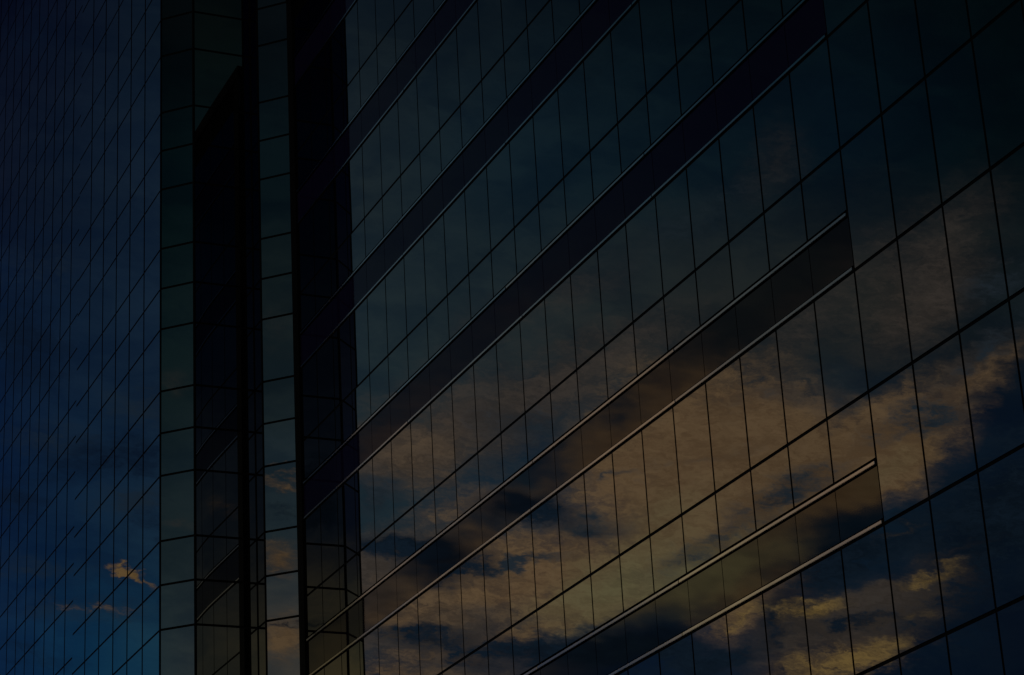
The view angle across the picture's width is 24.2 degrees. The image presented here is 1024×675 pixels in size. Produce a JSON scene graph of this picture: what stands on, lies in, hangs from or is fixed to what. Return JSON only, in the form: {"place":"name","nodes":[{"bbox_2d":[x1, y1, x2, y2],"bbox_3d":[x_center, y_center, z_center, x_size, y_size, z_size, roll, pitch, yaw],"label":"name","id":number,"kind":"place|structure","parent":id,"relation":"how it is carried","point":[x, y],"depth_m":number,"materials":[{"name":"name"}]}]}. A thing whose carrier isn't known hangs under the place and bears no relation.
{"place":"outdoors","nodes":[
{"label":"outdoors","id":0,"kind":"place"},
{"bbox_2d":[0,0,299,674],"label":"glass tower","id":1,"kind":"structure","parent":0,"point":[148,516],"depth_m":57.22,"materials":[{"name":"blue glass"}]},
{"bbox_2d":[161,324,192,390],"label":"window","id":2,"kind":"structure","parent":1,"relation":"in","point":[177,342],"depth_m":54.49,"materials":[{"name":"grey glass"}]},
{"bbox_2d":[162,50,191,111],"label":"window","id":3,"kind":"structure","parent":1,"relation":"in","point":[176,68],"depth_m":57.16,"materials":[{"name":"black glass"}]},
{"bbox_2d":[161,471,193,539],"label":"window","id":4,"kind":"structure","parent":1,"relation":"in","point":[177,490],"depth_m":53.16,"materials":[{"name":"blue glass"}]},
{"bbox_2d":[162,184,192,247],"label":"window","id":5,"kind":"structure","parent":1,"relation":"in","point":[177,202],"depth_m":55.82,"materials":[{"name":"black glass"}]},
{"bbox_2d":[194,13,248,55],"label":"window","id":6,"kind":"structure","parent":1,"relation":"in","point":[212,33],"depth_m":57.76,"materials":[{"name":"black glass"}]},
{"bbox_2d":[195,50,249,112],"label":"window","id":7,"kind":"structure","parent":1,"relation":"in","point":[222,81],"depth_m":57.29,"materials":[{"name":"black glass"}]},
{"bbox_2d":[195,145,250,188],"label":"window","id":8,"kind":"structure","parent":1,"relation":"in","point":[213,165],"depth_m":56.43,"materials":[{"name":"black glass"}]},
{"bbox_2d":[195,107,250,150],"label":"window","id":9,"kind":"structure","parent":1,"relation":"in","point":[214,127],"depth_m":56.81,"materials":[{"name":"black glass"}]},
{"bbox_2d":[195,183,251,247],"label":"window","id":10,"kind":"structure","parent":1,"relation":"in","point":[223,215],"depth_m":55.96,"materials":[{"name":"black glass"}]},
{"bbox_2d":[195,243,251,287],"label":"window","id":11,"kind":"structure","parent":1,"relation":"in","point":[216,264],"depth_m":55.48,"materials":[{"name":"black glass"}]},
{"bbox_2d":[196,283,252,327],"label":"window","id":12,"kind":"structure","parent":1,"relation":"in","point":[215,304],"depth_m":55.10,"materials":[{"name":"black glass"}]},
{"bbox_2d":[196,324,253,389],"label":"window","id":13,"kind":"structure","parent":1,"relation":"in","point":[224,355],"depth_m":54.62,"materials":[{"name":"black glass"}]},
{"bbox_2d":[196,386,253,430],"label":"window","id":14,"kind":"structure","parent":1,"relation":"in","point":[215,407],"depth_m":54.14,"materials":[{"name":"black glass"}]},
{"bbox_2d":[196,428,254,473],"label":"window","id":15,"kind":"structure","parent":1,"relation":"in","point":[219,450],"depth_m":53.78,"materials":[{"name":"black glass"}]},
{"bbox_2d":[196,471,255,538],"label":"window","id":16,"kind":"structure","parent":1,"relation":"in","point":[225,502],"depth_m":53.29,"materials":[{"name":"black glass"}]},
{"bbox_2d":[197,581,256,626],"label":"window","id":17,"kind":"structure","parent":1,"relation":"in","point":[218,603],"depth_m":52.44,"materials":[{"name":"black glass"}]},
{"bbox_2d":[197,536,256,581],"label":"window","id":18,"kind":"structure","parent":1,"relation":"in","point":[217,558],"depth_m":52.83,"materials":[{"name":"black glass"}]},
{"bbox_2d":[197,626,257,674],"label":"window","id":19,"kind":"structure","parent":1,"relation":"in","point":[220,650],"depth_m":52.04,"materials":[{"name":"black glass"}]},
{"bbox_2d":[258,40,287,101],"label":"window","id":20,"kind":"structure","parent":1,"relation":"in","point":[272,58],"depth_m":56.95,"materials":[{"name":"black glass"}]},
{"bbox_2d":[260,174,290,237],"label":"window","id":21,"kind":"structure","parent":1,"relation":"in","point":[274,192],"depth_m":55.62,"materials":[{"name":"blue glass"}]},
{"bbox_2d":[262,314,293,380],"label":"window","id":22,"kind":"structure","parent":1,"relation":"in","point":[278,362],"depth_m":54.29,"materials":[{"name":"blue glass"}]},
{"bbox_2d":[265,462,296,530],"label":"window","id":23,"kind":"structure","parent":1,"relation":"in","point":[280,480],"depth_m":52.95,"materials":[{"name":"blue glass"}]},
{"bbox_2d":[267,617,299,674],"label":"window","id":24,"kind":"structure","parent":1,"relation":"in","point":[283,656],"depth_m":51.68,"materials":[{"name":"brown glass"}]},
{"bbox_2d":[286,0,1023,674],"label":"office block","id":25,"kind":"structure","parent":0,"point":[658,336],"depth_m":36.58,"materials":[{"name":"glass"}]},
{"bbox_2d":[391,424,413,520],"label":"window","id":26,"kind":"structure","parent":25,"relation":"in","point":[403,496],"depth_m":46.19,"materials":[{"name":"grey glass"}]},
{"bbox_2d":[404,237,426,334],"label":"window","id":27,"kind":"structure","parent":25,"relation":"in","point":[414,262],"depth_m":46.61,"materials":[{"name":"blue glass"}]},
{"bbox_2d":[411,405,433,504],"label":"window","id":28,"kind":"structure","parent":25,"relation":"in","point":[421,427],"depth_m":45.29,"materials":[{"name":"grey glass"}]},
{"bbox_2d":[418,584,441,674],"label":"window","id":29,"kind":"structure","parent":25,"relation":"in","point":[428,603],"depth_m":43.99,"materials":[{"name":"brown glass"}]},
{"bbox_2d":[424,215,446,314],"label":"window","id":30,"kind":"structure","parent":25,"relation":"in","point":[434,239],"depth_m":45.72,"materials":[{"name":"blue glass"}]},
{"bbox_2d":[431,386,455,486],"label":"window","id":31,"kind":"structure","parent":25,"relation":"in","point":[442,407],"depth_m":44.41,"materials":[{"name":"grey glass"}]},
{"bbox_2d":[436,29,459,127],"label":"window","id":32,"kind":"structure","parent":25,"relation":"in","point":[447,55],"depth_m":46.13,"materials":[{"name":"blue glass"}]},
{"bbox_2d":[439,567,463,670],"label":"window","id":33,"kind":"structure","parent":25,"relation":"in","point":[450,596],"depth_m":43.10,"materials":[{"name":"brown glass"}]},
{"bbox_2d":[444,192,468,293],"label":"window","id":34,"kind":"structure","parent":25,"relation":"in","point":[457,267],"depth_m":44.83,"materials":[{"name":"blue glass"}]},
{"bbox_2d":[452,366,477,469],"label":"window","id":35,"kind":"structure","parent":25,"relation":"in","point":[463,390],"depth_m":43.52,"materials":[{"name":"grey glass"}]},
{"bbox_2d":[457,2,481,102],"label":"window","id":36,"kind":"structure","parent":25,"relation":"in","point":[468,41],"depth_m":45.25,"materials":[{"name":"blue glass"}]},
{"bbox_2d":[460,550,486,655],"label":"window","id":37,"kind":"structure","parent":25,"relation":"in","point":[472,571],"depth_m":42.22,"materials":[{"name":"brown glass"}]},
{"bbox_2d":[465,169,490,271],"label":"window","id":38,"kind":"structure","parent":25,"relation":"in","point":[476,195],"depth_m":43.94,"materials":[{"name":"blue glass"}]},
{"bbox_2d":[474,345,500,450],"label":"window","id":39,"kind":"structure","parent":25,"relation":"in","point":[485,370],"depth_m":42.63,"materials":[{"name":"grey glass"}]},
{"bbox_2d":[483,533,511,640],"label":"window","id":40,"kind":"structure","parent":25,"relation":"in","point":[496,571],"depth_m":41.33,"materials":[{"name":"brown glass"}]},
{"bbox_2d":[487,144,513,249],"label":"window","id":41,"kind":"structure","parent":25,"relation":"in","point":[500,197],"depth_m":43.05,"materials":[{"name":"blue glass"}]},
{"bbox_2d":[497,323,524,431],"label":"window","id":42,"kind":"structure","parent":25,"relation":"in","point":[509,352],"depth_m":41.75,"materials":[{"name":"grey glass"}]},
{"bbox_2d":[507,514,536,624],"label":"window","id":43,"kind":"structure","parent":25,"relation":"in","point":[519,538],"depth_m":40.44,"materials":[{"name":"brown glass"}]},
{"bbox_2d":[510,118,537,225],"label":"window","id":44,"kind":"structure","parent":25,"relation":"in","point":[522,147],"depth_m":42.17,"materials":[{"name":"blue glass"}]},
{"bbox_2d":[520,300,549,410],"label":"window","id":45,"kind":"structure","parent":25,"relation":"in","point":[536,377],"depth_m":40.86,"materials":[{"name":"grey glass"}]},
{"bbox_2d":[532,495,562,607],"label":"window","id":46,"kind":"structure","parent":25,"relation":"in","point":[545,521],"depth_m":39.55,"materials":[{"name":"brown glass"}]},
{"bbox_2d":[533,91,563,201],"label":"window","id":47,"kind":"structure","parent":25,"relation":"in","point":[547,132],"depth_m":41.28,"materials":[{"name":"blue glass"}]},
{"bbox_2d":[545,277,576,389],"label":"window","id":48,"kind":"structure","parent":25,"relation":"in","point":[558,305],"depth_m":39.97,"materials":[{"name":"grey glass"}]},
{"bbox_2d":[557,475,590,590],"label":"window","id":49,"kind":"structure","parent":25,"relation":"in","point":[574,543],"depth_m":38.67,"materials":[{"name":"brown glass"}]},
{"bbox_2d":[558,63,589,175],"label":"window","id":50,"kind":"structure","parent":25,"relation":"in","point":[572,94],"depth_m":40.39,"materials":[{"name":"blue glass"}]},
{"bbox_2d":[571,252,603,367],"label":"window","id":51,"kind":"structure","parent":25,"relation":"in","point":[585,282],"depth_m":39.08,"materials":[{"name":"grey glass"}]},
{"bbox_2d":[584,33,617,149],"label":"window","id":52,"kind":"structure","parent":25,"relation":"in","point":[599,72],"depth_m":39.51,"materials":[{"name":"blue glass"}]},
{"bbox_2d":[584,454,618,572],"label":"window","id":53,"kind":"structure","parent":25,"relation":"in","point":[599,480],"depth_m":37.78,"materials":[{"name":"brown glass"}]},
{"bbox_2d":[591,558,623,628],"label":"window","id":54,"kind":"structure","parent":25,"relation":"in","point":[606,583],"depth_m":37.29,"materials":[{"name":"brown glass"}]},
{"bbox_2d":[598,226,632,344],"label":"window","id":55,"kind":"structure","parent":25,"relation":"in","point":[616,300],"depth_m":38.20,"materials":[{"name":"grey glass"}]},
{"bbox_2d":[605,325,636,397],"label":"window","id":56,"kind":"structure","parent":25,"relation":"in","point":[621,366],"depth_m":37.71,"materials":[{"name":"grey glass"}]},
{"bbox_2d":[611,2,645,121],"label":"window","id":57,"kind":"structure","parent":25,"relation":"in","point":[627,48],"depth_m":38.62,"materials":[{"name":"blue glass"}]},
{"bbox_2d":[613,432,649,553],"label":"window","id":58,"kind":"structure","parent":25,"relation":"in","point":[628,460],"depth_m":36.89,"materials":[{"name":"brown glass"}]},
{"bbox_2d":[620,538,653,610],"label":"window","id":59,"kind":"structure","parent":25,"relation":"in","point":[636,564],"depth_m":36.40,"materials":[{"name":"brown glass"}]},
{"bbox_2d":[626,198,662,319],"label":"window","id":60,"kind":"structure","parent":25,"relation":"in","point":[642,231],"depth_m":37.30,"materials":[{"name":"blue glass"}]},
{"bbox_2d":[634,299,667,374],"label":"window","id":61,"kind":"structure","parent":25,"relation":"in","point":[650,330],"depth_m":36.82,"materials":[{"name":"grey glass"}]},
{"bbox_2d":[639,0,676,91],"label":"window","id":62,"kind":"structure","parent":25,"relation":"in","point":[658,38],"depth_m":37.72,"materials":[{"name":"blue glass"}]},
{"bbox_2d":[642,408,681,533],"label":"window","id":63,"kind":"structure","parent":25,"relation":"in","point":[659,442],"depth_m":36.00,"materials":[{"name":"brown glass"}]},
{"bbox_2d":[647,66,680,143],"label":"window","id":64,"kind":"structure","parent":25,"relation":"in","point":[664,107],"depth_m":37.23,"materials":[{"name":"blue glass"}]},
{"bbox_2d":[651,517,686,591],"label":"window","id":65,"kind":"structure","parent":25,"relation":"in","point":[667,545],"depth_m":35.51,"materials":[{"name":"brown glass"}]},
{"bbox_2d":[656,170,694,294],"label":"window","id":66,"kind":"structure","parent":25,"relation":"in","point":[673,208],"depth_m":36.42,"materials":[{"name":"blue glass"}]},
{"bbox_2d":[664,273,699,349],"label":"window","id":67,"kind":"structure","parent":25,"relation":"in","point":[681,305],"depth_m":35.93,"materials":[{"name":"grey glass"}]},
{"bbox_2d":[672,0,707,61],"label":"window","id":68,"kind":"structure","parent":25,"relation":"in","point":[689,16],"depth_m":36.75,"materials":[{"name":"blue glass"}]},
{"bbox_2d":[673,384,714,512],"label":"window","id":69,"kind":"structure","parent":25,"relation":"in","point":[693,442],"depth_m":35.11,"materials":[{"name":"brown glass"}]},
{"bbox_2d":[678,34,713,114],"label":"window","id":70,"kind":"structure","parent":25,"relation":"in","point":[695,74],"depth_m":36.34,"materials":[{"name":"blue glass"}]},
{"bbox_2d":[682,495,719,571],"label":"window","id":71,"kind":"structure","parent":25,"relation":"in","point":[700,524],"depth_m":34.63,"materials":[{"name":"brown glass"}]},
{"bbox_2d":[687,140,728,267],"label":"window","id":72,"kind":"structure","parent":25,"relation":"in","point":[705,179],"depth_m":35.53,"materials":[{"name":"blue glass"}]},
{"bbox_2d":[692,615,730,674],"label":"window","id":73,"kind":"structure","parent":25,"relation":"in","point":[710,643],"depth_m":33.94,"materials":[{"name":"blue glass"}]},
{"bbox_2d":[696,245,733,324],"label":"window","id":74,"kind":"structure","parent":25,"relation":"in","point":[714,278],"depth_m":35.04,"materials":[{"name":"grey glass"}]},
{"bbox_2d":[706,359,749,489],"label":"window","id":75,"kind":"structure","parent":25,"relation":"in","point":[728,430],"depth_m":34.22,"materials":[{"name":"brown glass"}]},
{"bbox_2d":[709,0,746,82],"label":"window","id":76,"kind":"structure","parent":25,"relation":"in","point":[728,44],"depth_m":35.47,"materials":[{"name":"blue glass"}]},
{"bbox_2d":[716,472,755,551],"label":"window","id":77,"kind":"structure","parent":25,"relation":"in","point":[735,504],"depth_m":33.73,"materials":[{"name":"brown glass"}]},
{"bbox_2d":[719,108,763,239],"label":"window","id":78,"kind":"structure","parent":25,"relation":"in","point":[738,146],"depth_m":34.64,"materials":[{"name":"blue glass"}]},
{"bbox_2d":[727,595,769,674],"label":"window","id":79,"kind":"structure","parent":25,"relation":"in","point":[746,624],"depth_m":33.02,"materials":[{"name":"brown glass"}]},
{"bbox_2d":[729,215,769,297],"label":"window","id":80,"kind":"structure","parent":25,"relation":"in","point":[748,251],"depth_m":34.16,"materials":[{"name":"grey glass"}]},
{"bbox_2d":[740,332,786,466],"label":"window","id":81,"kind":"structure","parent":25,"relation":"in","point":[763,397],"depth_m":33.34,"materials":[{"name":"brown glass"}]},
{"bbox_2d":[751,447,793,529],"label":"window","id":82,"kind":"structure","parent":25,"relation":"in","point":[771,480],"depth_m":32.85,"materials":[{"name":"brown glass"}]},
{"bbox_2d":[754,75,800,210],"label":"window","id":83,"kind":"structure","parent":25,"relation":"in","point":[774,116],"depth_m":33.76,"materials":[{"name":"blue glass"}]},
{"bbox_2d":[765,184,806,269],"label":"window","id":84,"kind":"structure","parent":25,"relation":"in","point":[785,221],"depth_m":33.27,"materials":[{"name":"blue glass"}]},
{"bbox_2d":[763,573,810,674],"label":"window","id":85,"kind":"structure","parent":25,"relation":"in","point":[787,640],"depth_m":32.09,"materials":[{"name":"blue glass"}]},
{"bbox_2d":[777,303,826,442],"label":"window","id":86,"kind":"structure","parent":25,"relation":"in","point":[798,345],"depth_m":32.45,"materials":[{"name":"grey glass"}]},
{"bbox_2d":[789,421,833,506],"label":"window","id":87,"kind":"structure","parent":25,"relation":"in","point":[810,455],"depth_m":31.96,"materials":[{"name":"brown glass"}]},
{"bbox_2d":[790,40,839,178],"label":"window","id":88,"kind":"structure","parent":25,"relation":"in","point":[811,81],"depth_m":32.87,"materials":[{"name":"blue glass"}]},
{"bbox_2d":[802,151,846,239],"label":"window","id":89,"kind":"structure","parent":25,"relation":"in","point":[824,197],"depth_m":32.38,"materials":[{"name":"blue glass"}]},
{"bbox_2d":[801,550,854,674],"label":"window","id":90,"kind":"structure","parent":25,"relation":"in","point":[828,629],"depth_m":31.15,"materials":[{"name":"blue glass"}]},
{"bbox_2d":[815,273,867,416],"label":"window","id":91,"kind":"structure","parent":25,"relation":"in","point":[837,311],"depth_m":31.57,"materials":[{"name":"blue glass"}]},
{"bbox_2d":[828,394,875,481],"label":"window","id":92,"kind":"structure","parent":25,"relation":"in","point":[850,430],"depth_m":31.07,"materials":[{"name":"brown glass"}]},
{"bbox_2d":[828,3,880,146],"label":"window","id":93,"kind":"structure","parent":25,"relation":"in","point":[857,101],"depth_m":31.99,"materials":[{"name":"blue glass"}]},
{"bbox_2d":[841,117,896,267],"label":"window","id":94,"kind":"structure","parent":25,"relation":"in","point":[864,160],"depth_m":31.33,"materials":[{"name":"blue glass"}]},
{"bbox_2d":[842,526,898,673],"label":"window","id":95,"kind":"structure","parent":25,"relation":"in","point":[865,561],"depth_m":30.25,"materials":[{"name":"blue glass"}]},
{"bbox_2d":[855,241,911,388],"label":"window","id":96,"kind":"structure","parent":25,"relation":"in","point":[886,342],"depth_m":30.68,"materials":[{"name":"grey glass"}]},
{"bbox_2d":[868,0,924,111],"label":"window","id":97,"kind":"structure","parent":25,"relation":"in","point":[894,23],"depth_m":31.08,"materials":[{"name":"blue glass"}]},
{"bbox_2d":[869,365,928,521],"bbox_3d":[4.861,1.335,30.045,0.022,1.734,1.013,6,-24,-23],"label":"window","id":98,"kind":"structure","parent":25,"relation":"in","point":[894,407],"depth_m":30.02,"materials":[{"name":"brown glass"}]},
{"bbox_2d":[882,80,941,235],"bbox_3d":[5.094,-2.281,30.465,0.021,1.734,1.013,6,-24,-23],"label":"window","id":99,"kind":"structure","parent":25,"relation":"in","point":[914,179],"depth_m":30.44,"materials":[{"name":"blue glass"}]},
{"bbox_2d":[885,501,945,653],"bbox_3d":[4.954,2.951,29.392,0.020,1.654,1.013,6,-24,-23],"label":"window","id":100,"kind":"structure","parent":25,"relation":"in","point":[919,615],"depth_m":29.37,"materials":[{"name":"blue glass"}]},
{"bbox_2d":[898,207,958,359],"bbox_3d":[5.186,-0.664,29.811,0.022,1.654,1.013,6,-24,-23],"label":"window","id":101,"kind":"structure","parent":25,"relation":"in","point":[924,256],"depth_m":29.78,"materials":[{"name":"grey glass"}]},
{"bbox_2d":[916,0,970,74],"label":"window","id":102,"kind":"structure","parent":25,"relation":"in","point":[944,27],"depth_m":30.12,"materials":[{"name":"blue glass"}]},
{"bbox_2d":[914,335,976,495],"bbox_3d":[5.279,0.952,29.158,0.021,1.734,1.013,6,-24,-23],"label":"window","id":103,"kind":"structure","parent":25,"relation":"in","point":[949,450],"depth_m":29.13,"materials":[{"name":"blue glass"}]},
{"bbox_2d":[926,41,989,201],"bbox_3d":[5.512,-2.664,29.577,0.021,1.734,1.013,6,-24,-23],"label":"window","id":104,"kind":"structure","parent":25,"relation":"in","point":[953,91],"depth_m":29.55,"materials":[{"name":"blue glass"}]},
{"bbox_2d":[930,474,995,630],"bbox_3d":[5.372,2.568,28.504,0.020,1.654,1.013,6,-24,-23],"label":"window","id":105,"kind":"structure","parent":25,"relation":"in","point":[957,513],"depth_m":28.48,"materials":[{"name":"blue glass"}]},
{"bbox_2d":[943,172,1007,328],"bbox_3d":[5.605,-1.047,28.923,0.021,1.654,1.013,6,-24,-23],"label":"window","id":106,"kind":"structure","parent":25,"relation":"in","point":[978,274],"depth_m":28.90,"materials":[{"name":"blue glass"}]},
{"bbox_2d":[947,613,1003,674],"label":"window","id":107,"kind":"structure","parent":25,"relation":"in","point":[974,649],"depth_m":27.99,"materials":[{"name":"blue glass"}]},
{"bbox_2d":[960,302,1023,468],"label":"window","id":108,"kind":"structure","parent":25,"relation":"in","point":[988,346],"depth_m":28.25,"materials":[{"name":"blue glass"}]},
{"bbox_2d":[973,0,1023,165],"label":"window","id":109,"kind":"structure","parent":25,"relation":"in","point":[999,49],"depth_m":28.73,"materials":[{"name":"blue glass"}]},
{"bbox_2d":[979,448,1023,607],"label":"window","id":110,"kind":"structure","parent":25,"relation":"in","point":[1001,483],"depth_m":27.72,"materials":[{"name":"blue glass"}]},
{"bbox_2d":[991,146,1023,296],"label":"window","id":111,"kind":"structure","parent":25,"relation":"in","point":[1008,177],"depth_m":28.25,"materials":[{"name":"blue glass"}]},
{"bbox_2d":[997,600,1023,674],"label":"window","id":112,"kind":"structure","parent":25,"relation":"in","point":[1011,619],"depth_m":27.37,"materials":[{"name":"blue glass"}]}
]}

